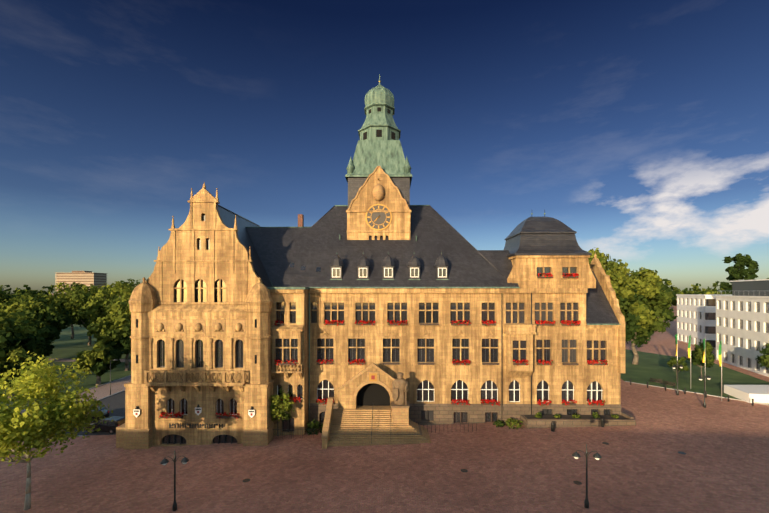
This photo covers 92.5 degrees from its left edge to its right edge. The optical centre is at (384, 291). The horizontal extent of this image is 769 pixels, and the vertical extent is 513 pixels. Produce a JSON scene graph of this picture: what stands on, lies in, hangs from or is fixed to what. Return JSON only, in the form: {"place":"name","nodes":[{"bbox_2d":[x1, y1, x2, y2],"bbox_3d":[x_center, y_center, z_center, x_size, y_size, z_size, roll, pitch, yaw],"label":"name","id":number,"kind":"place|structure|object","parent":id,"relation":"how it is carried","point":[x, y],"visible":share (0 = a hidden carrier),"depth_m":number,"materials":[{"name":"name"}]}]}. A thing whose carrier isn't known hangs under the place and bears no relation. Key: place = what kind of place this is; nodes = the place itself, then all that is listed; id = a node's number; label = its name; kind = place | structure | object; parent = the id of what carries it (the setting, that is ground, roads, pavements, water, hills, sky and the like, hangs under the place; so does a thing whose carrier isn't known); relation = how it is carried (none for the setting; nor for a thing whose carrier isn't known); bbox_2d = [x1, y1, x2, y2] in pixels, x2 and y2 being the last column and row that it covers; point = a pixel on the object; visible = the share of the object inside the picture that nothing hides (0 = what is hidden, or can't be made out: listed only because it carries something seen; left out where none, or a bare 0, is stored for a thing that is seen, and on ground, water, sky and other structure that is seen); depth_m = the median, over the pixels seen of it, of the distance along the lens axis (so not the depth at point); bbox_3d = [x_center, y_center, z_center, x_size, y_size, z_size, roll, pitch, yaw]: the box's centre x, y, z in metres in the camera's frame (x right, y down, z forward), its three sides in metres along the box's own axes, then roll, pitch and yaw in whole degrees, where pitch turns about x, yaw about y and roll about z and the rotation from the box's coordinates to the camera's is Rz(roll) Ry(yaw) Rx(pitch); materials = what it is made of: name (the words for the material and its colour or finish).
{"place":"outdoors","nodes":[
{"label":"outdoors","id":0,"kind":"place"},
{"bbox_2d":[0,323,130,412],"bbox_3d":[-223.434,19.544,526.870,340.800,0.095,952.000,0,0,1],"label":"park lawn","id":1,"kind":"structure","parent":0,"point":[66,346],"depth_m":108.62,"materials":[{"name":"green plant"}]},
{"bbox_2d":[0,285,27,308],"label":"park tree","id":2,"kind":"object","parent":1,"relation":"on","point":[4,296],"visible":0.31,"depth_m":160.49,"materials":[{"name":"green plant"}]},
{"bbox_2d":[0,347,43,397],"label":"park tree","id":3,"kind":"object","parent":1,"relation":"on","point":[21,355],"visible":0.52,"depth_m":65.75,"materials":[{"name":"green plant"}]},
{"bbox_2d":[0,317,44,354],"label":"park tree","id":4,"kind":"object","parent":1,"relation":"on","point":[7,325],"visible":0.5,"depth_m":73.38,"materials":[{"name":"green plant"}]},
{"bbox_2d":[0,293,47,313],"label":"park tree","id":5,"kind":"object","parent":1,"relation":"on","point":[37,298],"visible":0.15,"depth_m":120.42,"materials":[{"name":"green plant"}]},
{"bbox_2d":[0,324,54,358],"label":"park tree","id":6,"kind":"object","parent":1,"relation":"on","point":[46,349],"visible":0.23,"depth_m":76.01,"materials":[{"name":"green plant"}]},
{"bbox_2d":[0,308,59,341],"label":"park tree","id":7,"kind":"object","parent":1,"relation":"on","point":[18,316],"visible":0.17,"depth_m":85.87,"materials":[{"name":"green plant"}]},
{"bbox_2d":[4,297,71,343],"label":"park tree","id":8,"kind":"object","parent":1,"relation":"on","point":[47,315],"visible":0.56,"depth_m":101.02,"materials":[{"name":"green plant"}]},
{"bbox_2d":[41,282,94,338],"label":"park tree","id":9,"kind":"object","parent":1,"relation":"on","point":[65,289],"visible":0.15,"depth_m":147.73,"materials":[{"name":"green plant"}]},
{"bbox_2d":[52,283,117,344],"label":"park tree","id":10,"kind":"object","parent":1,"relation":"on","point":[69,305],"visible":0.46,"depth_m":127.47,"materials":[{"name":"green plant"}]},
{"bbox_2d":[75,341,121,385],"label":"park tree","id":11,"kind":"object","parent":1,"relation":"on","point":[99,356],"visible":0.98,"depth_m":75.22,"materials":[{"name":"green plant"}]},
{"bbox_2d":[78,281,133,322],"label":"park tree","id":12,"kind":"object","parent":1,"relation":"on","point":[98,306],"visible":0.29,"depth_m":114.88,"materials":[{"name":"green plant"}]},
{"bbox_2d":[86,299,130,370],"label":"park tree","id":13,"kind":"object","parent":1,"relation":"on","point":[113,330],"visible":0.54,"depth_m":87.42,"materials":[{"name":"green plant"}]},
{"bbox_2d":[106,289,131,315],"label":"park tree","id":14,"kind":"object","parent":1,"relation":"on","point":[126,296],"depth_m":101.56,"materials":[{"name":"green plant"}]},
{"bbox_2d":[113,279,142,296],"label":"park tree","id":15,"kind":"object","parent":1,"relation":"on","point":[133,284],"visible":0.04,"depth_m":202.39,"materials":[{"name":"green plant"}]},
{"bbox_2d":[21,391,124,435],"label":"road asphalt","id":16,"kind":"structure","parent":0,"point":[116,402],"depth_m":60.30,"materials":[{"name":"grey asphalt"}]},
{"bbox_2d":[86,407,108,422],"bbox_3d":[-43.429,18.074,54.005,4.940,1.800,1.870,0,0,5],"label":"dark car","id":17,"kind":"object","parent":16,"relation":"on","point":[106,413],"visible":0.19,"depth_m":53.86,"materials":[{"name":"black paint"}]},
{"bbox_2d":[86,416,124,433],"bbox_3d":[-37.187,17.860,49.424,4.940,1.800,1.870,0,0,9],"label":"car","id":18,"kind":"object","parent":16,"relation":"on","point":[109,426],"visible":0.65,"depth_m":48.54,"materials":[{"name":"black paint"}]},
{"bbox_2d":[20,376,130,412],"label":"road","id":19,"kind":"structure","parent":0,"point":[102,391],"depth_m":72.59,"materials":[{"name":"grey asphalt"}]},
{"bbox_2d":[45,358,130,361],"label":"park path","id":20,"kind":"structure","parent":0,"point":[74,360],"depth_m":103.70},
{"bbox_2d":[345,74,411,185],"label":"spire","id":21,"kind":"structure","parent":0,"point":[379,142],"depth_m":54.72,"materials":[{"name":"green metal"}]},
{"bbox_2d":[347,167,409,239],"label":"clock gable","id":22,"kind":"structure","parent":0,"point":[366,200],"depth_m":52.85,"materials":[{"name":"beige stone"}]},
{"bbox_2d":[365,204,391,229],"bbox_3d":[-0.841,-10.653,52.785,3.800,3.800,0.140,0,0,1],"label":"clock","id":23,"kind":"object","parent":22,"relation":"attached to","point":[378,220],"visible":0.88,"depth_m":52.78,"materials":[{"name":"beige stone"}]},
{"bbox_2d":[0,294,768,512],"bbox_3d":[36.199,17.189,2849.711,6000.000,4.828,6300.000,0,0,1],"label":"plaza pavement","id":24,"kind":"structure","parent":0,"point":[643,465],"depth_m":35.87,"materials":[{"name":"red brick"}]},
{"bbox_2d":[2,271,107,296],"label":"highrise","id":25,"kind":"structure","parent":24,"relation":"on","point":[87,278],"depth_m":425.07,"materials":[{"name":"brown concrete"}]},
{"bbox_2d":[0,351,113,509],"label":"plane tree","id":26,"kind":"object","parent":24,"relation":"on","point":[36,421],"visible":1,"depth_m":31.00,"materials":[{"name":"green plant"}]},
{"bbox_2d":[21,375,130,435],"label":"kerb","id":27,"kind":"structure","parent":24,"relation":"on","point":[106,396],"depth_m":70.27,"materials":[{"name":"grey concrete"}]},
{"bbox_2d":[110,359,117,394],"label":"lamp post","id":28,"kind":"object","parent":24,"relation":"on","point":[110,374],"visible":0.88,"depth_m":67.97,"materials":[{"name":"grey metal"}]},
{"bbox_2d":[160,450,188,510],"bbox_3d":[-17.334,15.602,30.421,2.193,5.050,0.633,0,0,-8],"label":"plaza lamp","id":29,"kind":"object","parent":24,"relation":"on","point":[184,460],"depth_m":30.36,"materials":[{"name":"grey metal"}]},
{"bbox_2d":[149,318,247,444],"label":"rathaus wing wall","id":30,"kind":"structure","parent":24,"relation":"on","point":[205,398],"depth_m":43.73,"materials":[{"name":"stone"}]},
{"bbox_2d":[146,188,262,301],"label":"gable","id":31,"kind":"structure","parent":24,"relation":"on","point":[234,282],"depth_m":44.73,"materials":[{"name":"stone"}]},
{"bbox_2d":[269,387,294,435],"bbox_3d":[-13.452,15.274,45.805,5.178,6.729,4.765,0,0,1],"label":"tree","id":32,"kind":"object","parent":24,"relation":"on","point":[276,410],"visible":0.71,"depth_m":44.37,"materials":[{"name":"green plant"}]},
{"bbox_2d":[270,289,307,435],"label":"rathaus bay wall","id":33,"kind":"structure","parent":24,"relation":"on","point":[299,414],"depth_m":45.80,"materials":[{"name":"stone"}]},
{"bbox_2d":[116,166,624,449],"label":"facade","id":34,"kind":"structure","parent":24,"relation":"on","point":[134,430],"depth_m":43.81,"materials":[{"name":"beige stone"}]},
{"bbox_2d":[272,331,301,370],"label":"rathaus oriel wall","id":35,"kind":"structure","parent":34,"relation":"attached to","point":[287,335],"depth_m":45.10,"materials":[{"name":"stone"}]},
{"bbox_2d":[504,211,591,256],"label":"domed roof","id":36,"kind":"structure","parent":34,"relation":"on","point":[544,235],"depth_m":48.75,"materials":[{"name":"stone"}]},
{"bbox_2d":[338,366,407,409],"bbox_3d":[-1.414,14.897,47.111,8.800,11.100,1.900,0,0,1],"label":"entrance portal","id":37,"kind":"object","parent":24,"relation":"on","point":[345,397],"depth_m":46.19,"materials":[{"name":"beige stone"}]},
{"bbox_2d":[273,423,476,438],"bbox_3d":[-1.635,17.041,45.304,25.835,1.896,1.520,0,0,1],"label":"railing","id":38,"kind":"object","parent":24,"relation":"on","point":[423,429],"visible":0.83,"depth_m":44.98,"materials":[{"name":"grey metal"}]},
{"bbox_2d":[321,397,430,448],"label":"rathaus entrance stairs","id":39,"kind":"structure","parent":24,"relation":"on","point":[354,427],"depth_m":43.51,"materials":[{"name":"beige stone"}]},
{"bbox_2d":[391,372,408,422],"bbox_3d":[1.911,14.697,45.168,2.200,9.500,1.900,0,0,1],"label":"rathaus portal statue","id":40,"kind":"object","parent":39,"relation":"on","point":[400,408],"visible":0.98,"depth_m":44.51,"materials":[{"name":"beige stone"}]},
{"bbox_2d":[1,278,768,305],"bbox_3d":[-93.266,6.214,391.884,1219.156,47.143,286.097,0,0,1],"label":"treeline","id":41,"kind":"object","parent":24,"relation":"on","point":[19,293],"visible":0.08,"depth_m":366.15,"materials":[{"name":"green plant"}]},
{"bbox_2d":[305,412,618,434],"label":"shrubs","id":42,"kind":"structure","parent":24,"relation":"on","point":[496,423],"depth_m":46.32,"materials":[{"name":"green plant"}]},
{"bbox_2d":[243,442,685,484],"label":"manhole covers","id":43,"kind":"object","parent":24,"relation":"on","point":[466,470],"depth_m":35.18,"materials":[{"name":"grey metal"}]},
{"bbox_2d":[572,444,601,507],"bbox_3d":[15.878,14.472,28.894,2.197,5.050,0.637,0,0,6],"label":"plaza lamp","id":44,"kind":"object","parent":24,"relation":"on","point":[576,455],"depth_m":28.84,"materials":[{"name":"grey metal"}]},
{"bbox_2d":[588,247,643,337],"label":"tree","id":45,"kind":"object","parent":24,"relation":"on","point":[608,266],"visible":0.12,"depth_m":76.67,"materials":[{"name":"green plant"}]},
{"bbox_2d":[551,379,753,431],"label":"bollards","id":46,"kind":"object","parent":24,"relation":"on","point":[602,422],"visible":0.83,"depth_m":45.14,"materials":[{"name":"grey metal"}]},
{"bbox_2d":[672,361,683,394],"bbox_3d":[45.170,13.338,56.705,2.184,5.350,0.624,0,0,-16],"label":"plaza lamp","id":47,"kind":"object","parent":24,"relation":"on","point":[674,367],"depth_m":56.66,"materials":[{"name":"grey metal"}]},
{"bbox_2d":[625,381,768,404],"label":"kerb lawn","id":48,"kind":"structure","parent":24,"relation":"on","point":[697,393],"depth_m":56.86,"materials":[{"name":"grey concrete"}]},
{"bbox_2d":[676,294,731,347],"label":"office building","id":49,"kind":"structure","parent":24,"relation":"on","point":[696,317],"depth_m":100.80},
{"bbox_2d":[698,371,710,407],"bbox_3d":[44.185,13.519,50.781,2.184,5.050,0.624,0,0,-16],"label":"plaza lamp","id":50,"kind":"object","parent":24,"relation":"on","point":[708,377],"depth_m":50.74,"materials":[{"name":"grey metal"}]},
{"bbox_2d":[718,338,721,400],"bbox_3d":[48.275,11.332,52.920,1.050,9.220,0.310,0,0,-38],"label":"flagpole","id":51,"kind":"object","parent":24,"relation":"on","point":[720,354],"visible":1,"depth_m":52.96,"materials":[{"name":"silver metal"}]},
{"bbox_2d":[720,253,758,293],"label":"tree","id":52,"kind":"object","parent":24,"relation":"on","point":[737,271],"visible":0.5,"depth_m":136.95,"materials":[{"name":"green plant"}]},
{"bbox_2d":[715,279,768,376],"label":"office building","id":53,"kind":"structure","parent":24,"relation":"on","point":[742,321],"depth_m":72.40,"materials":[{"name":"white paint"}]},
{"bbox_2d":[0,0,768,293],"label":"sky","id":54,"kind":"structure","parent":0,"point":[640,127],"materials":[{"name":"blue"}]},
{"bbox_2d":[308,293,585,403],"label":"facade wall","id":55,"kind":"structure","parent":0,"point":[442,379],"depth_m":47.84,"materials":[{"name":"beige stone"}]},
{"bbox_2d":[158,214,610,444],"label":"windows","id":56,"kind":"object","parent":55,"relation":"in","point":[373,396],"visible":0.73,"depth_m":47.93,"materials":[{"name":"black glass"}]},
{"bbox_2d":[218,177,619,323],"bbox_3d":[0.404,-6.228,56.264,60.000,20.850,22.450,0,0,1],"label":"roof","id":57,"kind":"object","parent":55,"relation":"on","point":[275,252],"visible":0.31,"depth_m":50.89,"materials":[{"name":"grey tile"}]},
{"bbox_2d":[289,214,448,279],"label":"dormer windows","id":58,"kind":"structure","parent":57,"relation":"on","point":[441,265],"depth_m":48.41,"materials":[{"name":"grey"}]},
{"bbox_2d":[217,204,625,422],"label":"gutters and downspouts","id":59,"kind":"object","parent":55,"relation":"attached to","point":[395,287],"visible":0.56,"depth_m":47.60,"materials":[{"name":"grey metal"}]},
{"bbox_2d":[308,405,620,427],"bbox_3d":[10.360,17.897,54.735,40.450,6.100,14.150,0,0,1],"label":"building base","id":60,"kind":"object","parent":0,"point":[445,414],"depth_m":47.64,"materials":[{"name":"stone"}]},
{"bbox_2d":[506,334,532,370],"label":"wall","id":61,"kind":"structure","parent":0,"point":[511,338],"depth_m":46.82,"materials":[{"name":"beige stone"}]},
{"bbox_2d":[511,258,580,287],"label":"wall","id":62,"kind":"structure","parent":0,"point":[530,265],"depth_m":47.67,"materials":[{"name":"stone"}]},
{"bbox_2d":[521,412,635,428],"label":"planter wall","id":63,"kind":"structure","parent":0,"point":[565,421],"depth_m":45.30,"materials":[{"name":"beige stone"}]},
{"bbox_2d":[586,322,619,403],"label":"wall","id":64,"kind":"structure","parent":0,"point":[607,378],"depth_m":47.57,"materials":[{"name":"beige stone"}]},
{"bbox_2d":[620,349,768,403],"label":"lawn","id":65,"kind":"structure","parent":0,"point":[647,368],"depth_m":68.16,"materials":[{"name":"green plant"}]},
{"bbox_2d":[610,262,677,364],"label":"tree","id":66,"kind":"object","parent":65,"relation":"on","point":[650,307],"visible":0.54,"depth_m":75.58,"materials":[{"name":"green plant"}]},
{"bbox_2d":[650,378,662,384],"bbox_3d":[46.535,15.470,63.111,0.520,0.900,1.800,0,0,-34],"label":"bench","id":67,"kind":"object","parent":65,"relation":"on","point":[661,382],"visible":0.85,"depth_m":62.96,"materials":[{"name":"brown wood"}]},
{"bbox_2d":[662,381,675,385],"bbox_3d":[47.118,15.450,60.998,0.520,0.900,1.800,0,0,-34],"label":"bench","id":68,"kind":"object","parent":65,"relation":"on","point":[669,383],"visible":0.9,"depth_m":60.95,"materials":[{"name":"brown wood"}]},
{"bbox_2d":[675,331,677,360],"bbox_3d":[49.066,11.310,61.882,1.068,9.220,0.282,0,0,-38],"label":"flagpole","id":69,"kind":"object","parent":65,"relation":"on","point":[676,339],"visible":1,"depth_m":61.96,"materials":[{"name":"silver metal"}]},
{"bbox_2d":[667,356,688,373],"bbox_3d":[50.716,13.566,63.728,2.930,4.829,3.413,0,0,32],"label":"lawn tree","id":70,"kind":"object","parent":65,"relation":"on","point":[672,361],"visible":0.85,"depth_m":63.49,"materials":[{"name":"green plant"}]},
{"bbox_2d":[688,335,690,388],"bbox_3d":[49.227,11.302,59.425,1.072,9.220,0.309,0,0,-39],"label":"flagpole","id":71,"kind":"object","parent":65,"relation":"on","point":[689,349],"visible":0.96,"depth_m":59.54,"materials":[{"name":"yellow fabric"}]},
{"bbox_2d":[687,342,715,376],"bbox_3d":[56.214,12.308,65.193,3.499,6.978,5.376,0,0,17],"label":"lawn tree","id":72,"kind":"object","parent":65,"relation":"on","point":[697,353],"visible":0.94,"depth_m":64.25,"materials":[{"name":"green plant"}]},
{"bbox_2d":[703,339,705,390],"bbox_3d":[48.540,11.325,55.938,1.087,9.220,0.286,0,0,-40],"label":"flagpole","id":73,"kind":"object","parent":65,"relation":"on","point":[704,359],"visible":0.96,"depth_m":55.96,"materials":[{"name":"fabric"}]},
{"bbox_2d":[724,385,768,403],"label":"concrete plinth","id":74,"kind":"structure","parent":65,"relation":"on","point":[756,393],"depth_m":53.53,"materials":[{"name":"white concrete"}]},
{"bbox_2d":[755,343,768,367],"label":"lawn tree","id":75,"kind":"object","parent":65,"relation":"on","point":[763,360],"visible":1,"depth_m":57.72,"materials":[{"name":"green plant"}]}
]}

